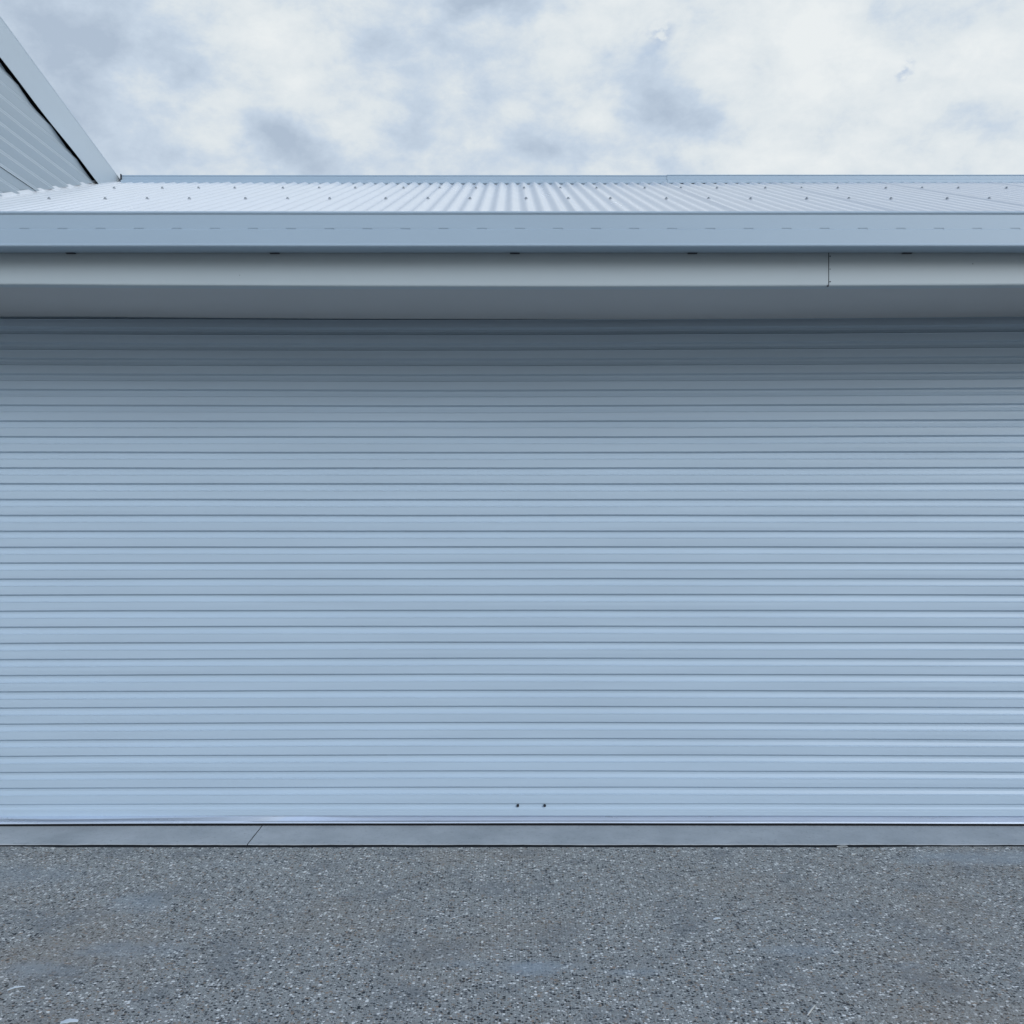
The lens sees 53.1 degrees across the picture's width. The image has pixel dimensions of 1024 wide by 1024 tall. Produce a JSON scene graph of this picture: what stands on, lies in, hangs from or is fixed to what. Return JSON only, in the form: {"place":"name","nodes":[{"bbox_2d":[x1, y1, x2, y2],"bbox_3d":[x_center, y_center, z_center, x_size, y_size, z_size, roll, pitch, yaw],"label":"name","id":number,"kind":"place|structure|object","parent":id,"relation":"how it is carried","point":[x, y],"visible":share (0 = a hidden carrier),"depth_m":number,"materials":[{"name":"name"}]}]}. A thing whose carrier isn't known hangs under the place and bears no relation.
{"place":"outdoors","nodes":[
{"label":"outdoors","id":0,"kind":"place"},
{"bbox_2d":[0,16,119,198],"bbox_3d":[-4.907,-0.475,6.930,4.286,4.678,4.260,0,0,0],"label":"taller building","id":1,"kind":"structure","parent":0,"point":[47,144],"depth_m":5.99,"materials":[{"name":"metal"}]},
{"bbox_2d":[60,1019,77,1023],"bbox_3d":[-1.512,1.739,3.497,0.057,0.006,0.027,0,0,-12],"label":"paper scrap","id":2,"kind":"object","parent":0,"point":[69,1020],"visible":1,"depth_m":3.50,"materials":[{"name":"paper"}]},
{"bbox_2d":[0,846,1023,1023],"bbox_3d":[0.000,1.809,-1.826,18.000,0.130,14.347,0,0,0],"label":"driveway","id":3,"kind":"structure","parent":0,"point":[435,935],"depth_m":4.22,"materials":[{"name":"grey asphalt"}]},
{"bbox_2d":[0,844,1023,847],"bbox_3d":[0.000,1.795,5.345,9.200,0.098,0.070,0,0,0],"label":"expansion joint","id":4,"kind":"object","parent":3,"relation":"on","point":[442,846],"visible":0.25,"depth_m":5.34,"materials":[{"name":"rubber"}]},
{"bbox_2d":[0,825,1023,844],"bbox_3d":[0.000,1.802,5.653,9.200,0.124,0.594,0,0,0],"label":"apron","id":5,"kind":"object","parent":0,"point":[517,835],"visible":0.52,"depth_m":5.51,"materials":[{"name":"concrete"}]},
{"bbox_2d":[0,0,1023,177],"label":"sky","id":6,"kind":"structure","parent":0,"point":[159,87],"materials":[{"name":"white"}]},
{"label":"ground","id":7,"kind":"structure","parent":0,"visible":0},
{"bbox_2d":[0,174,1023,825],"bbox_3d":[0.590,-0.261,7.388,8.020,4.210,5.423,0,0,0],"label":"garage","id":8,"kind":"structure","parent":7,"relation":"on","point":[510,500],"depth_m":5.69,"materials":[{"name":"paint"}]},
{"bbox_2d":[0,317,1023,825],"bbox_3d":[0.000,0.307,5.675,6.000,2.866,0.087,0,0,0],"label":"roller door","id":9,"kind":"structure","parent":8,"relation":"in","point":[254,571],"depth_m":5.69,"materials":[{"name":"paint"}]}
]}

